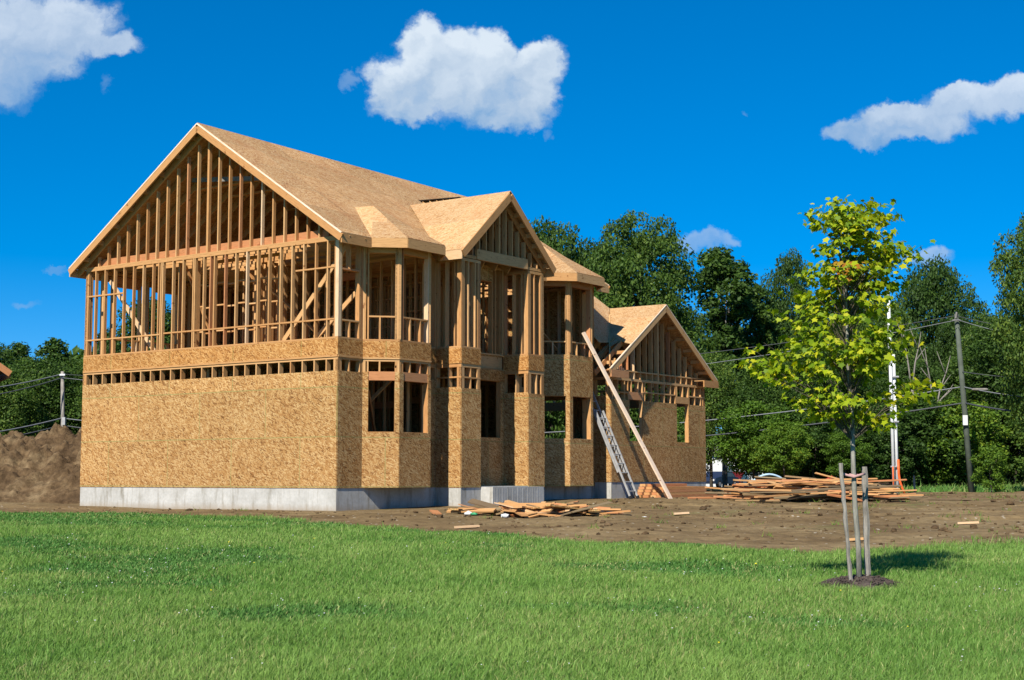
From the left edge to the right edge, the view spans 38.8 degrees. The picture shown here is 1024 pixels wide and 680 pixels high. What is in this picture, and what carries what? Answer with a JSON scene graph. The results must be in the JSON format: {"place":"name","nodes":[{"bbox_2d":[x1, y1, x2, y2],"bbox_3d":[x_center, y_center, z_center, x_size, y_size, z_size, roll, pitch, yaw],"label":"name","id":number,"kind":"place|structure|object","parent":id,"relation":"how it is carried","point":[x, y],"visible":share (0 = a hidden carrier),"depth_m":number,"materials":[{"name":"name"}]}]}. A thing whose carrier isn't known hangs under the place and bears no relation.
{"place":"outdoors","nodes":[
{"label":"outdoors","id":0,"kind":"place"},
{"bbox_2d":[0,479,1023,679],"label":"grass","id":1,"kind":"structure","parent":0,"point":[708,660],"depth_m":15.12,"materials":[{"name":"plant"}]},
{"bbox_2d":[0,487,1023,679],"bbox_3d":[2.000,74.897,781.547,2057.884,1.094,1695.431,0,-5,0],"label":"ground","id":2,"kind":"structure","parent":0,"point":[810,539],"depth_m":30.67,"materials":[{"name":"soil"}]},
{"bbox_2d":[0,363,11,381],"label":"neighbouring house","id":3,"kind":"structure","parent":2,"relation":"on","point":[5,372],"depth_m":52.07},
{"bbox_2d":[0,342,44,413],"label":"broad tree","id":4,"kind":"object","parent":2,"relation":"on","point":[5,355],"visible":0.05,"depth_m":87.85,"materials":[{"name":"green plant"}]},
{"bbox_2d":[9,341,40,399],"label":"conical tree","id":5,"kind":"object","parent":2,"relation":"on","point":[19,349],"visible":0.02,"depth_m":92.13,"materials":[{"name":"green plant"}]},
{"bbox_2d":[0,363,58,436],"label":"broad tree","id":6,"kind":"object","parent":2,"relation":"on","point":[8,400],"visible":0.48,"depth_m":79.35,"materials":[{"name":"green plant"}]},
{"bbox_2d":[0,422,80,503],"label":"dirt mound","id":7,"kind":"object","parent":2,"relation":"on","point":[42,467],"visible":0.13,"depth_m":45.24,"materials":[{"name":"soil"}]},
{"bbox_2d":[0,354,81,436],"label":"broad tree","id":8,"kind":"object","parent":2,"relation":"on","point":[49,393],"visible":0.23,"depth_m":83.07,"materials":[{"name":"green plant"}]},
{"bbox_2d":[34,337,79,387],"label":"tree","id":9,"kind":"object","parent":2,"relation":"on","point":[55,348],"visible":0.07,"depth_m":93.97,"materials":[{"name":"green plant"}]},
{"bbox_2d":[35,358,82,432],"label":"broad tree","id":10,"kind":"object","parent":2,"relation":"on","point":[78,367],"visible":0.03,"depth_m":89.38,"materials":[{"name":"green plant"}]},
{"bbox_2d":[59,371,65,426],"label":"utility pole","id":11,"kind":"object","parent":2,"relation":"on","point":[63,418],"visible":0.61,"depth_m":75.94,"materials":[{"name":"grey wood"}]},
{"bbox_2d":[0,418,60,431],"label":"overhead wire","id":12,"kind":"object","parent":11,"relation":"attached to","point":[29,425],"visible":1,"depth_m":74.02,"materials":[{"name":"metal"}]},
{"bbox_2d":[0,377,61,394],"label":"overhead wire","id":13,"kind":"object","parent":11,"relation":"attached to","point":[30,386],"visible":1,"depth_m":74.05,"materials":[{"name":"rubber"}]},
{"bbox_2d":[67,383,82,426],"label":"broad tree","id":14,"kind":"object","parent":2,"relation":"on","point":[79,400],"visible":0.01,"depth_m":83.47,"materials":[{"name":"green plant"}]},
{"bbox_2d":[82,297,170,381],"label":"broad tree","id":15,"kind":"object","parent":2,"relation":"on","point":[128,327],"visible":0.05,"depth_m":91.09,"materials":[{"name":"green plant"}]},
{"bbox_2d":[68,123,718,510],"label":"house under construction","id":16,"kind":"structure","parent":2,"relation":"on","point":[348,337],"depth_m":39.59,"materials":[{"name":"wood"}]},
{"bbox_2d":[446,508,495,512],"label":"scrap board","id":17,"kind":"object","parent":2,"relation":"on","point":[472,510],"visible":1,"depth_m":33.52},
{"bbox_2d":[468,498,523,517],"bbox_3d":[-0.338,3.920,33.919,1.439,0.444,0.249,-2,-6,24],"label":"scrap board","id":18,"kind":"object","parent":2,"relation":"on","point":[480,503],"visible":0.57,"depth_m":34.05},
{"bbox_2d":[5,525,1016,665],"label":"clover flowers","id":19,"kind":"object","parent":2,"relation":"on","point":[439,590],"visible":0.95,"depth_m":17.31,"materials":[{"name":"white plant"}]},
{"bbox_2d":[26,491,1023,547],"bbox_3d":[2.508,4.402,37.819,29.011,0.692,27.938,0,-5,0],"label":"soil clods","id":20,"kind":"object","parent":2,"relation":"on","point":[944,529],"visible":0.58,"depth_m":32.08,"materials":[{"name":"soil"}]},
{"bbox_2d":[68,330,1023,486],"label":"woodland","id":21,"kind":"object","parent":2,"relation":"on","point":[76,349],"depth_m":110.03,"materials":[{"name":"green plant"}]},
{"bbox_2d":[528,215,605,437],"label":"broad tree","id":22,"kind":"object","parent":2,"relation":"on","point":[545,235],"visible":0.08,"depth_m":79.82,"materials":[{"name":"green plant"}]},
{"bbox_2d":[552,501,612,516],"bbox_3d":[1.608,3.880,33.373,1.422,0.351,0.251,2,-6,-18],"label":"scrap board","id":23,"kind":"object","parent":2,"relation":"on","point":[587,507],"visible":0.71,"depth_m":33.35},
{"bbox_2d":[575,512,610,515],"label":"scrap board","id":24,"kind":"object","parent":2,"relation":"on","point":[593,514],"visible":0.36,"depth_m":33.22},
{"bbox_2d":[586,510,630,515],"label":"scrap board","id":25,"kind":"object","parent":24,"relation":"on","point":[622,511],"visible":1,"depth_m":33.53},
{"bbox_2d":[556,238,633,422],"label":"broad tree","id":26,"kind":"object","parent":2,"relation":"on","point":[588,248],"visible":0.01,"depth_m":82.46,"materials":[{"name":"green plant"}]},
{"bbox_2d":[593,392,639,498],"bbox_3d":[2.973,3.091,43.644,1.686,3.403,0.476,-3,-6,32],"label":"extension ladder","id":27,"kind":"object","parent":2,"relation":"on","point":[607,443],"visible":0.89,"depth_m":43.59,"materials":[{"name":"metal"}]},
{"bbox_2d":[582,332,672,498],"bbox_3d":[3.407,2.233,43.165,2.662,5.023,0.166,-1,-5,5],"label":"leaning board","id":28,"kind":"object","parent":2,"relation":"on","point":[627,416],"visible":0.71,"depth_m":43.13,"materials":[{"name":"wood"}]},
{"bbox_2d":[585,209,723,440],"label":"broad tree","id":29,"kind":"object","parent":2,"relation":"on","point":[632,256],"visible":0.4,"depth_m":73.20,"materials":[{"name":"green plant"}]},
{"bbox_2d":[630,422,706,444],"bbox_3d":[6.443,5.318,61.572,3.870,3.981,3.947,0,-5,0],"label":"leafy bush","id":30,"kind":"object","parent":2,"relation":"on","point":[680,433],"visible":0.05,"depth_m":61.58,"materials":[{"name":"green plant"}]},
{"bbox_2d":[656,494,716,497],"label":"lumber board","id":31,"kind":"object","parent":2,"relation":"on","point":[665,496],"visible":0.79,"depth_m":45.18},
{"bbox_2d":[657,492,704,494],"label":"lumber board","id":32,"kind":"object","parent":31,"relation":"on","point":[681,493],"visible":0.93,"depth_m":45.02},
{"bbox_2d":[658,489,705,491],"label":"lumber board","id":33,"kind":"object","parent":32,"relation":"on","point":[686,490],"visible":0.93,"depth_m":45.16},
{"bbox_2d":[659,486,707,489],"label":"lumber board","id":34,"kind":"object","parent":33,"relation":"on","point":[692,487],"visible":0.86,"depth_m":45.38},
{"bbox_2d":[666,305,720,475],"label":"broad tree","id":35,"kind":"object","parent":2,"relation":"on","point":[697,317],"visible":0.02,"depth_m":86.02,"materials":[{"name":"green plant"}]},
{"bbox_2d":[677,350,750,490],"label":"broad tree","id":36,"kind":"object","parent":2,"relation":"on","point":[721,371],"visible":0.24,"depth_m":69.17,"materials":[{"name":"green plant"}]},
{"bbox_2d":[706,471,738,487],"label":"parked car","id":37,"kind":"object","parent":2,"relation":"on","point":[717,478],"visible":0.6,"depth_m":126.58,"materials":[{"name":"blue paint"}]},
{"bbox_2d":[692,245,761,490],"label":"slender tree","id":38,"kind":"object","parent":2,"relation":"on","point":[721,274],"visible":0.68,"depth_m":79.80,"materials":[{"name":"green plant"}]},
{"bbox_2d":[728,472,748,485],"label":"parked car","id":39,"kind":"object","parent":2,"relation":"on","point":[739,476],"visible":0.2,"depth_m":130.54,"materials":[{"name":"red paint"}]},
{"bbox_2d":[713,496,780,499],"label":"lumber board","id":40,"kind":"object","parent":2,"relation":"on","point":[745,498],"visible":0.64,"depth_m":40.76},
{"bbox_2d":[708,400,792,478],"bbox_3d":[10.974,5.037,65.935,3.984,4.686,4.360,0,-5,-5],"label":"leafy bush","id":41,"kind":"object","parent":2,"relation":"on","point":[727,443],"visible":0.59,"depth_m":64.99,"materials":[{"name":"green plant"}]},
{"bbox_2d":[731,283,780,475],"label":"slender tree","id":42,"kind":"object","parent":2,"relation":"on","point":[761,315],"visible":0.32,"depth_m":83.97,"materials":[{"name":"green plant"}]},
{"bbox_2d":[713,355,805,479],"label":"broad tree","id":43,"kind":"object","parent":2,"relation":"on","point":[766,395],"visible":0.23,"depth_m":67.33,"materials":[{"name":"green plant"}]},
{"bbox_2d":[724,404,813,476],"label":"leafy bush","id":44,"kind":"object","parent":2,"relation":"on","point":[781,416],"visible":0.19,"depth_m":65.20,"materials":[{"name":"green plant"}]},
{"bbox_2d":[740,313,807,479],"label":"broad tree","id":45,"kind":"object","parent":2,"relation":"on","point":[775,339],"visible":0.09,"depth_m":85.50,"materials":[{"name":"green plant"}]},
{"bbox_2d":[748,420,814,477],"bbox_3d":[11.668,5.035,62.859,2.943,3.162,2.689,-1,-5,11],"label":"leafy bush","id":46,"kind":"object","parent":2,"relation":"on","point":[793,438],"visible":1,"depth_m":62.43,"materials":[{"name":"green plant"}]},
{"bbox_2d":[760,247,825,353],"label":"broad tree","id":47,"kind":"object","parent":2,"relation":"on","point":[786,270],"visible":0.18,"depth_m":88.12,"materials":[{"name":"green plant"}]},
{"bbox_2d":[777,412,857,477],"bbox_3d":[13.522,5.273,65.567,4.242,4.278,4.159,3,-6,-28],"label":"leafy bush","id":48,"kind":"object","parent":2,"relation":"on","point":[819,435],"visible":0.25,"depth_m":65.00,"materials":[{"name":"green plant"}]},
{"bbox_2d":[777,342,881,482],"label":"broad tree","id":49,"kind":"object","parent":2,"relation":"on","point":[843,390],"visible":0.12,"depth_m":68.86,"materials":[{"name":"green plant"}]},
{"bbox_2d":[781,498,882,499],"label":"lumber board","id":50,"kind":"object","parent":2,"relation":"on","point":[829,499],"visible":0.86,"depth_m":40.44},
{"bbox_2d":[796,494,897,498],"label":"lumber board","id":51,"kind":"object","parent":50,"relation":"on","point":[830,497],"visible":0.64,"depth_m":40.29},
{"bbox_2d":[773,494,840,498],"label":"lumber board","id":52,"kind":"object","parent":51,"relation":"on","point":[800,496],"visible":0.64,"depth_m":40.15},
{"bbox_2d":[805,488,909,499],"bbox_3d":[9.518,4.244,40.161,2.831,0.322,0.155,0,-5,4],"label":"lumber board","id":53,"kind":"object","parent":52,"relation":"on","point":[885,496],"visible":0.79,"depth_m":40.08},
{"bbox_2d":[732,195,943,576],"bbox_3d":[3.966,0.619,17.713,2.602,4.795,1.429,0,-5,0],"label":"young maple tree","id":54,"kind":"object","parent":2,"relation":"on","point":[848,278],"visible":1,"depth_m":17.70,"materials":[{"name":"green plant"}]},
{"bbox_2d":[826,494,861,500],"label":"lumber board","id":55,"kind":"object","parent":2,"relation":"on","point":[847,497],"visible":0.64,"depth_m":39.67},
{"bbox_2d":[810,489,916,493],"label":"lumber board","id":56,"kind":"object","parent":55,"relation":"on","point":[861,491],"visible":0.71,"depth_m":39.95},
{"bbox_2d":[839,463,852,580],"bbox_3d":[3.993,2.246,17.391,0.171,1.547,0.054,2,-6,-24],"label":"wooden stake","id":57,"kind":"object","parent":2,"relation":"on","point":[845,519],"visible":0.91,"depth_m":17.38,"materials":[{"name":"grey wood"}]},
{"bbox_2d":[819,430,874,477],"bbox_3d":[14.621,5.228,63.724,2.462,2.646,2.249,-5,-7,42],"label":"leafy bush","id":58,"kind":"object","parent":2,"relation":"on","point":[841,439],"visible":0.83,"depth_m":63.38,"materials":[{"name":"green plant"}]},
{"bbox_2d":[827,291,887,391],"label":"broad tree","id":59,"kind":"object","parent":2,"relation":"on","point":[856,315],"visible":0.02,"depth_m":89.76,"materials":[{"name":"green plant"}]},
{"bbox_2d":[814,574,906,589],"bbox_3d":[4.200,2.922,17.543,1.143,0.196,1.144,0,-5,0],"label":"mulch ring","id":60,"kind":"object","parent":2,"relation":"on","point":[865,581],"visible":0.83,"depth_m":17.35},
{"bbox_2d":[862,467,870,575],"bbox_3d":[4.339,2.300,17.813,0.086,1.497,0.087,0,-5,0],"label":"wooden stake","id":61,"kind":"object","parent":2,"relation":"on","point":[866,533],"visible":0.82,"depth_m":17.79,"materials":[{"name":"grey wood"}]},
{"bbox_2d":[844,421,931,486],"bbox_3d":[16.708,5.707,65.887,4.231,4.266,4.148,0,-5,3],"label":"leafy bush","id":62,"kind":"object","parent":2,"relation":"on","point":[882,443],"visible":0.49,"depth_m":64.89,"materials":[{"name":"green plant"}]},
{"bbox_2d":[887,291,895,492],"bbox_3d":[14.085,1.937,54.057,0.167,8.145,0.124,0,-5,0],"label":"white pole","id":63,"kind":"object","parent":2,"relation":"on","point":[891,419],"visible":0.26,"depth_m":53.88,"materials":[{"name":"metal"}]},
{"bbox_2d":[857,300,929,484],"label":"broad tree","id":64,"kind":"object","parent":2,"relation":"on","point":[912,351],"visible":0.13,"depth_m":83.54,"materials":[{"name":"green plant"}]},
{"bbox_2d":[890,354,898,492],"bbox_3d":[14.186,3.265,53.987,0.382,5.492,0.210,0,-5,0],"label":"white pole","id":65,"kind":"object","parent":2,"relation":"on","point":[894,377],"visible":0.66,"depth_m":53.97,"materials":[{"name":"metal"}]},
{"bbox_2d":[897,459,905,492],"bbox_3d":[14.313,5.025,53.464,0.302,1.268,0.090,0,-5,0],"label":"orange conduit","id":66,"kind":"object","parent":2,"relation":"on","point":[898,470],"visible":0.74,"depth_m":53.45,"materials":[{"name":"plastic"}]},
{"bbox_2d":[898,326,923,483],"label":"dead tree","id":67,"kind":"object","parent":2,"relation":"on","point":[916,358],"visible":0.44,"depth_m":69.30,"materials":[{"name":"wood"}]},
{"bbox_2d":[869,359,958,486],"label":"broad tree","id":68,"kind":"object","parent":2,"relation":"on","point":[904,376],"visible":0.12,"depth_m":71.65,"materials":[{"name":"green plant"}]},
{"bbox_2d":[861,498,971,500],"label":"lumber board","id":69,"kind":"object","parent":2,"relation":"on","point":[925,499],"visible":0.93,"depth_m":40.63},
{"bbox_2d":[855,397,978,485],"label":"leafy bush","id":70,"kind":"object","parent":2,"relation":"on","point":[915,421],"visible":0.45,"depth_m":66.41,"materials":[{"name":"green plant"}]},
{"bbox_2d":[919,346,952,485],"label":"dead tree","id":71,"kind":"object","parent":2,"relation":"on","point":[926,363],"visible":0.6,"depth_m":68.73,"materials":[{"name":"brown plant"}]},
{"bbox_2d":[887,253,990,485],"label":"broad tree","id":72,"kind":"object","parent":2,"relation":"on","point":[936,292],"visible":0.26,"depth_m":91.23,"materials":[{"name":"green plant"}]},
{"bbox_2d":[924,312,971,485],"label":"broad tree","id":73,"kind":"object","parent":2,"relation":"on","point":[949,339],"visible":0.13,"depth_m":87.96,"materials":[{"name":"green plant"}]},
{"bbox_2d":[903,397,1012,486],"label":"leafy bush","id":74,"kind":"object","parent":2,"relation":"on","point":[982,423],"visible":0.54,"depth_m":66.76,"materials":[{"name":"green plant"}]},
{"bbox_2d":[952,312,974,491],"bbox_3d":[19.212,2.796,61.954,0.825,8.003,0.385,0,-5,0],"label":"utility pole","id":75,"kind":"object","parent":2,"relation":"on","point":[969,468],"visible":0.89,"depth_m":61.91,"materials":[{"name":"grey wood"}]},
{"bbox_2d":[65,316,952,375],"bbox_3d":[-2.267,0.698,69.241,44.822,2.194,0.028,-2,-6,18],"label":"overhead wire","id":76,"kind":"object","parent":75,"relation":"attached to","point":[742,348],"visible":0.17,"depth_m":64.72,"materials":[{"name":"rubber"}]},
{"bbox_2d":[66,320,955,379],"bbox_3d":[-2.282,1.079,68.854,44.640,2.553,0.030,-2,-6,18],"label":"overhead wire","id":77,"kind":"object","parent":75,"relation":"attached to","point":[748,357],"visible":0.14,"depth_m":64.41,"materials":[{"name":"metal"}]},
{"bbox_2d":[65,403,960,436],"bbox_3d":[-2.110,4.255,68.906,44.980,1.901,0.066,-2,-6,18],"label":"overhead wire","id":78,"kind":"object","parent":75,"relation":"attached to","point":[766,429],"visible":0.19,"depth_m":63.77,"materials":[{"name":"rubber"}]},
{"bbox_2d":[66,387,959,432],"bbox_3d":[-2.134,3.604,68.967,44.953,1.960,0.053,-2,-6,18],"label":"overhead wire","id":79,"kind":"object","parent":75,"relation":"attached to","point":[705,420],"visible":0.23,"depth_m":64.66,"materials":[{"name":"metal"}]},
{"bbox_2d":[965,403,1010,411],"bbox_3d":[21.825,2.620,57.007,0.072,0.898,11.252,3,-6,-27],"label":"overhead wire","id":80,"kind":"object","parent":75,"relation":"attached to","point":[988,407],"visible":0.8,"depth_m":60.71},
{"bbox_2d":[916,355,1020,484],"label":"broad tree","id":81,"kind":"object","parent":2,"relation":"on","point":[952,370],"visible":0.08,"depth_m":73.38,"materials":[{"name":"green plant"}]},
{"bbox_2d":[939,311,1021,481],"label":"broad tree","id":82,"kind":"object","parent":2,"relation":"on","point":[981,317],"visible":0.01,"depth_m":78.37,"materials":[{"name":"green plant"}]},
{"bbox_2d":[949,309,1023,484],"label":"broad tree","id":83,"kind":"object","parent":2,"relation":"on","point":[983,348],"visible":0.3,"depth_m":70.81,"materials":[{"name":"green plant"}]},
{"bbox_2d":[970,445,1010,491],"bbox_3d":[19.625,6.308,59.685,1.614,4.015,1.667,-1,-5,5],"label":"yellow green shrub","id":84,"kind":"object","parent":2,"relation":"on","point":[994,471],"visible":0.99,"depth_m":59.63,"materials":[{"name":"green plant"}]},
{"bbox_2d":[963,406,1023,485],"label":"leafy bush","id":85,"kind":"object","parent":2,"relation":"on","point":[1015,463],"visible":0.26,"depth_m":68.50,"materials":[{"name":"green plant"}]},
{"bbox_2d":[988,212,1023,435],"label":"broad tree","id":86,"kind":"object","parent":2,"relation":"on","point":[1008,336],"visible":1,"depth_m":57.19,"materials":[{"name":"green plant"}]},
{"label":"lumber board","id":87,"kind":"object","parent":2,"relation":"on","visible":0},
{"bbox_2d":[736,495,826,498],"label":"lumber board","id":88,"kind":"object","parent":87,"relation":"on","point":[740,496],"visible":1,"depth_m":40.25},
{"bbox_2d":[705,492,808,494],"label":"lumber board","id":89,"kind":"object","parent":88,"relation":"on","point":[721,493],"visible":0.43,"depth_m":41.32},
{"bbox_2d":[754,493,809,497],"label":"lumber board","id":90,"kind":"object","parent":89,"relation":"on","point":[781,495],"visible":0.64,"depth_m":39.75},
{"bbox_2d":[773,485,810,489],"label":"lumber board","id":91,"kind":"object","parent":90,"relation":"on","point":[785,487],"visible":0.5,"depth_m":40.42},
{"bbox_2d":[0,0,1023,428],"label":"sky","id":92,"kind":"structure","parent":0,"point":[726,120],"materials":[{"name":"blue"}]},
{"bbox_2d":[706,447,762,486],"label":"white building","id":93,"kind":"structure","parent":0,"point":[716,467],"depth_m":149.44,"materials":[{"name":"paint"}]},
{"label":"lumber board","id":94,"kind":"object","parent":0,"visible":0},
{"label":"lumber board","id":95,"kind":"object","parent":94,"relation":"on","visible":0},
{"bbox_2d":[752,483,836,485],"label":"lumber board","id":96,"kind":"object","parent":95,"relation":"on","point":[791,484],"visible":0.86,"depth_m":40.46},
{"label":"lumber board","id":97,"kind":"object","parent":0,"visible":0},
{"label":"lumber board","id":98,"kind":"object","parent":97,"relation":"on","visible":0},
{"bbox_2d":[755,476,859,485],"bbox_3d":[8.333,3.994,41.207,2.974,0.283,0.146,-3,-6,25],"label":"lumber board","id":99,"kind":"object","parent":98,"relation":"on","point":[768,478],"visible":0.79,"depth_m":41.58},
{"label":"lumber board","id":100,"kind":"object","parent":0,"visible":0},
{"bbox_2d":[647,483,686,486],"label":"lumber board","id":101,"kind":"object","parent":100,"relation":"on","point":[656,485],"visible":0.93,"depth_m":45.38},
{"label":"scrap board","id":102,"kind":"object","parent":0,"visible":0},
{"bbox_2d":[545,504,593,509],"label":"scrap board","id":103,"kind":"object","parent":102,"relation":"on","point":[559,506],"visible":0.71,"depth_m":33.10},
{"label":"scrap board","id":104,"kind":"object","parent":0,"visible":0},
{"bbox_2d":[499,503,550,508],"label":"scrap board","id":105,"kind":"object","parent":104,"relation":"on","point":[524,504],"visible":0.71,"depth_m":33.73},
{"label":"lumber board","id":106,"kind":"object","parent":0,"visible":0},
{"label":"lumber board","id":107,"kind":"object","parent":106,"relation":"on","visible":0},
{"bbox_2d":[720,488,791,491],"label":"lumber board","id":108,"kind":"object","parent":107,"relation":"on","point":[743,489],"visible":0.71,"depth_m":40.03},
{"bbox_2d":[736,483,850,492],"bbox_3d":[7.819,4.135,40.654,3.427,0.262,0.097,-4,-7,35],"label":"lumber board","id":109,"kind":"object","parent":108,"relation":"on","point":[827,490],"visible":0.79,"depth_m":39.90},
{"bbox_2d":[734,481,816,488],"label":"lumber board","id":110,"kind":"object","parent":109,"relation":"on","point":[747,487],"visible":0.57,"depth_m":40.86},
{"bbox_2d":[840,493,879,495],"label":"lumber board","id":111,"kind":"object","parent":107,"relation":"on","point":[861,494],"visible":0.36,"depth_m":39.54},
{"bbox_2d":[749,492,815,493],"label":"lumber board","id":112,"kind":"object","parent":111,"relation":"on","point":[778,492],"visible":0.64,"depth_m":39.83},
{"bbox_2d":[791,485,901,491],"bbox_3d":[9.215,4.087,40.083,3.091,0.198,0.123,1,-5,-6],"label":"lumber board","id":113,"kind":"object","parent":112,"relation":"on","point":[839,488],"visible":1,"depth_m":40.03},
{"bbox_2d":[785,475,877,485],"bbox_3d":[8.931,3.935,40.770,2.594,0.292,0.119,-3,-6,25],"label":"lumber board","id":114,"kind":"object","parent":113,"relation":"on","point":[818,478],"visible":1,"depth_m":41.07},
{"bbox_2d":[802,478,872,483],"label":"lumber board","id":115,"kind":"object","parent":114,"relation":"on","point":[831,480],"visible":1,"depth_m":40.54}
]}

